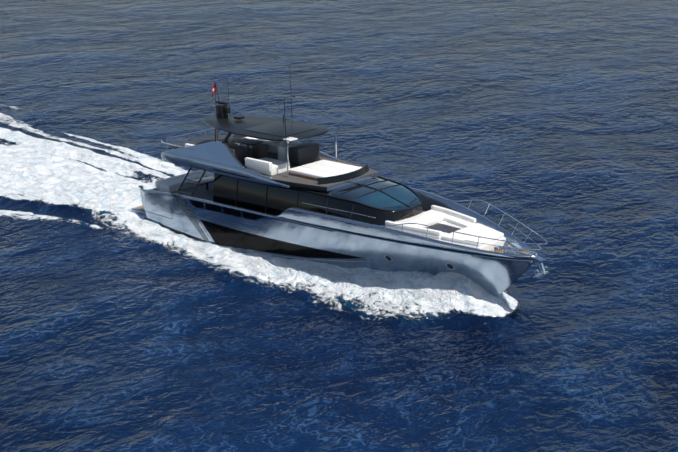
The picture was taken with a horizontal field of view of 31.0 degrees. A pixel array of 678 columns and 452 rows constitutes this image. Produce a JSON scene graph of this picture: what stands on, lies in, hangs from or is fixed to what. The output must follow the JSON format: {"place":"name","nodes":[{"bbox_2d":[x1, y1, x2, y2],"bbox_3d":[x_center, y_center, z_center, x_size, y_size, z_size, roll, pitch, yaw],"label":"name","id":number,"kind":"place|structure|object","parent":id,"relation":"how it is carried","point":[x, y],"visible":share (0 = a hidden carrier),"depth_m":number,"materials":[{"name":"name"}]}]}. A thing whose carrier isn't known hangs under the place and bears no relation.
{"place":"outdoors","nodes":[
{"label":"outdoors","id":0,"kind":"place"},
{"bbox_2d":[0,0,677,451],"bbox_3d":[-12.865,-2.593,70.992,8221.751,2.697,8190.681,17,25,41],"label":"sea","id":1,"kind":"structure","parent":0,"point":[550,122],"depth_m":64.29,"materials":[{"name":"liquid"}]},
{"bbox_2d":[140,187,533,296],"bbox_3d":[-0.337,0.762,60.850,24.297,3.703,6.240,14,23,42],"label":"hull","id":2,"kind":"object","parent":1,"relation":"in","point":[495,276],"visible":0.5,"depth_m":56.91,"materials":[{"name":"silver metal"}]},
{"bbox_2d":[131,205,143,214],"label":"swim platform","id":3,"kind":"structure","parent":2,"relation":"attached to","point":[134,209],"depth_m":67.90,"materials":[{"name":"silver metal"}]},
{"bbox_2d":[139,188,204,240],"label":"hull lines","id":4,"kind":"object","parent":2,"relation":"attached to","point":[187,235],"visible":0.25,"depth_m":64.79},
{"bbox_2d":[149,182,213,200],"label":"deck","id":5,"kind":"structure","parent":2,"relation":"on","point":[201,192],"depth_m":66.57,"materials":[{"name":"grey"}]},
{"bbox_2d":[155,170,213,192],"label":"cockpit sofa","id":6,"kind":"object","parent":5,"relation":"on","point":[171,184],"visible":0.62,"depth_m":67.22,"materials":[{"name":"white"}]},
{"bbox_2d":[188,175,213,189],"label":"cockpit table","id":7,"kind":"object","parent":5,"relation":"on","point":[206,180],"visible":0.73,"depth_m":66.58,"materials":[{"name":"white wood"}]},
{"bbox_2d":[213,173,425,225],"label":"cabin windows","id":8,"kind":"structure","parent":5,"relation":"on","point":[251,195],"depth_m":58.12,"materials":[{"name":"black glass"}]},
{"bbox_2d":[161,135,378,190],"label":"flybridge deck","id":9,"kind":"structure","parent":8,"relation":"on","point":[282,180],"depth_m":60.46,"materials":[{"name":"silver metal"}]},
{"bbox_2d":[161,128,218,154],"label":"railing","id":10,"kind":"object","parent":9,"relation":"on","point":[180,140],"visible":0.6,"depth_m":65.49,"materials":[{"name":"silver metal"}]},
{"bbox_2d":[177,166,205,195],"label":"cockpit wing frames","id":11,"kind":"structure","parent":9,"relation":"attached to","point":[184,179],"depth_m":63.47,"materials":[{"name":"black metal"}]},
{"bbox_2d":[176,157,249,177],"bbox_3d":[-4.623,-3.550,63.781,5.740,0.189,5.264,17,25,41],"label":"trim strip","id":12,"kind":"object","parent":9,"relation":"on","point":[215,169],"visible":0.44,"depth_m":61.53,"materials":[{"name":"black metal"}]},
{"bbox_2d":[166,134,299,167],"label":"radar arch wings","id":13,"kind":"object","parent":9,"relation":"on","point":[218,151],"visible":0.48,"depth_m":62.26},
{"bbox_2d":[215,129,231,143],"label":"roof supports","id":14,"kind":"object","parent":13,"relation":"attached to","point":[228,135],"visible":0.38,"depth_m":61.87,"materials":[{"name":"black metal"}]},
{"bbox_2d":[205,115,327,140],"bbox_3d":[-3.994,-5.094,62.617,7.644,0.110,3.800,14,23,42],"label":"hardtop","id":15,"kind":"object","parent":13,"relation":"on","point":[230,124],"visible":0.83,"depth_m":62.53,"materials":[{"name":"black"}]},
{"bbox_2d":[214,78,294,138],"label":"antennas","id":16,"kind":"object","parent":15,"relation":"on","point":[222,109],"visible":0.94,"depth_m":64.44,"materials":[{"name":"black"}]},
{"bbox_2d":[211,85,216,96],"bbox_3d":[-6.657,-7.190,64.855,0.382,0.850,0.120,14,23,42],"label":"flag","id":17,"kind":"object","parent":16,"relation":"attached to","point":[213,90],"visible":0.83,"depth_m":64.80,"materials":[{"name":"red fabric"}]},
{"bbox_2d":[244,121,315,136],"bbox_3d":[-2.950,-4.882,61.622,2.912,0.035,2.400,14,23,42],"label":"sunroof","id":18,"kind":"object","parent":15,"relation":"in","point":[276,128],"visible":0.92,"depth_m":61.53,"materials":[{"name":"black glass"}]},
{"bbox_2d":[283,137,297,140],"bbox_3d":[-2.362,-4.206,59.286,0.500,0.060,0.570,14,23,42],"label":"hardtop gps plate","id":19,"kind":"object","parent":15,"relation":"on","point":[290,139],"visible":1,"depth_m":59.20,"materials":[{"name":"white plastic"}]},
{"bbox_2d":[185,137,302,175],"bbox_3d":[-4.245,-3.881,63.282,6.461,0.820,4.320,14,23,42],"label":"sofa","id":20,"kind":"object","parent":9,"relation":"on","point":[268,166],"visible":0.4,"depth_m":60.87,"materials":[{"name":"white"}]},
{"bbox_2d":[171,135,319,165],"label":"fly consoles","id":21,"kind":"object","parent":9,"relation":"on","point":[304,153],"visible":0.62,"depth_m":62.09,"materials":[{"name":"grey"}]},
{"bbox_2d":[229,143,267,156],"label":"flybridge chairs","id":22,"kind":"object","parent":9,"relation":"on","point":[259,150],"visible":0.5,"depth_m":63.64,"materials":[{"name":"brown"}]},
{"bbox_2d":[289,172,316,180],"bbox_3d":[-0.652,-2.627,60.032,2.885,0.120,2.640,14,23,42],"label":"sunpad base","id":23,"kind":"object","parent":9,"relation":"on","point":[303,176],"visible":0.04,"depth_m":59.33,"materials":[{"name":"wood"}]},
{"bbox_2d":[289,160,361,177],"bbox_3d":[-0.656,-2.756,59.993,2.757,0.150,2.500,14,23,42],"label":"sun pad","id":24,"kind":"object","parent":23,"relation":"on","point":[321,168],"visible":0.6,"depth_m":59.81,"materials":[{"name":"white fabric"}]},
{"bbox_2d":[287,130,337,176],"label":"hardtop poles","id":25,"kind":"object","parent":9,"relation":"on","point":[288,159],"visible":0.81,"depth_m":59.41,"materials":[{"name":"silver metal"}]},
{"bbox_2d":[317,164,368,184],"bbox_3d":[0.408,-2.455,59.006,0.643,0.320,3.500,14,23,42],"label":"windbreak","id":26,"kind":"object","parent":9,"relation":"on","point":[346,176],"visible":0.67,"depth_m":58.52,"materials":[{"name":"black glass"}]},
{"bbox_2d":[236,176,420,218],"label":"window frames","id":27,"kind":"structure","parent":8,"relation":"attached to","point":[347,191],"depth_m":57.87,"materials":[{"name":"black metal"}]},
{"bbox_2d":[302,192,433,217],"bbox_3d":[1.540,-1.264,58.250,4.280,0.100,5.052,14,23,42],"label":"handrail","id":28,"kind":"object","parent":8,"relation":"on","point":[357,213],"visible":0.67,"depth_m":56.87,"materials":[{"name":"silver metal"}]},
{"bbox_2d":[277,187,536,262],"bbox_3d":[3.751,-0.013,56.411,12.973,1.327,6.501,14,23,42],"label":"bulwark","id":29,"kind":"object","parent":5,"relation":"on","point":[324,220],"visible":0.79,"depth_m":55.47,"materials":[{"name":"silver metal"}]},
{"bbox_2d":[276,215,533,259],"bbox_3d":[3.721,0.125,56.487,12.878,0.360,6.077,14,23,42],"label":"rub rail","id":30,"kind":"object","parent":29,"relation":"attached to","point":[404,242],"visible":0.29,"depth_m":54.29,"materials":[{"name":"black"}]},
{"bbox_2d":[373,199,546,252],"bbox_3d":[6.066,0.103,54.083,7.482,0.918,5.386,17,25,41],"label":"bow railing","id":31,"kind":"object","parent":29,"relation":"on","point":[480,236],"visible":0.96,"depth_m":53.09,"materials":[{"name":"silver metal"}]},
{"bbox_2d":[423,220,505,250],"bbox_3d":[4.993,0.392,55.277,4.914,0.497,3.563,14,23,42],"label":"lounge base","id":32,"kind":"object","parent":5,"relation":"on","point":[490,246],"visible":0.21,"depth_m":53.77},
{"bbox_2d":[425,223,459,233],"bbox_3d":[4.779,0.281,55.459,1.592,0.344,1.040,14,23,42],"label":"lounge well","id":33,"kind":"object","parent":32,"relation":"in","point":[443,226],"visible":0.21,"depth_m":55.51,"materials":[{"name":"grey"}]},
{"bbox_2d":[385,205,503,246],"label":"lounge cushions","id":34,"kind":"object","parent":32,"relation":"on","point":[436,214],"visible":0.88,"depth_m":54.97,"materials":[{"name":"white fabric"}]},
{"bbox_2d":[493,242,548,279],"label":"bow anchor fittings","id":35,"kind":"object","parent":5,"relation":"on","point":[542,272],"visible":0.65,"depth_m":52.34,"materials":[{"name":"silver metal"}]},
{"bbox_2d":[171,193,209,240],"bbox_3d":[-5.605,-1.017,65.637,3.012,2.400,6.132,14,23,42],"label":"hull stripe","id":36,"kind":"object","parent":2,"relation":"attached to","point":[185,208],"visible":0.52,"depth_m":63.61,"materials":[{"name":"grey metal"}]},
{"bbox_2d":[190,200,264,219],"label":"bulwark glass slots","id":37,"kind":"object","parent":2,"relation":"on","point":[228,211],"visible":0.44,"depth_m":61.22,"materials":[{"name":"black glass"}]},
{"bbox_2d":[181,196,377,261],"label":"hull trim","id":38,"kind":"structure","parent":2,"relation":"attached to","point":[285,256],"depth_m":59.72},
{"bbox_2d":[200,219,359,258],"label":"hull window","id":39,"kind":"structure","parent":2,"relation":"in","point":[224,236],"depth_m":60.51,"materials":[{"name":"black glass"}]},
{"bbox_2d":[384,255,454,269],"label":"portholes","id":40,"kind":"object","parent":2,"relation":"attached to","point":[449,265],"visible":0.48,"depth_m":54.31,"materials":[{"name":"black glass"}]}
]}

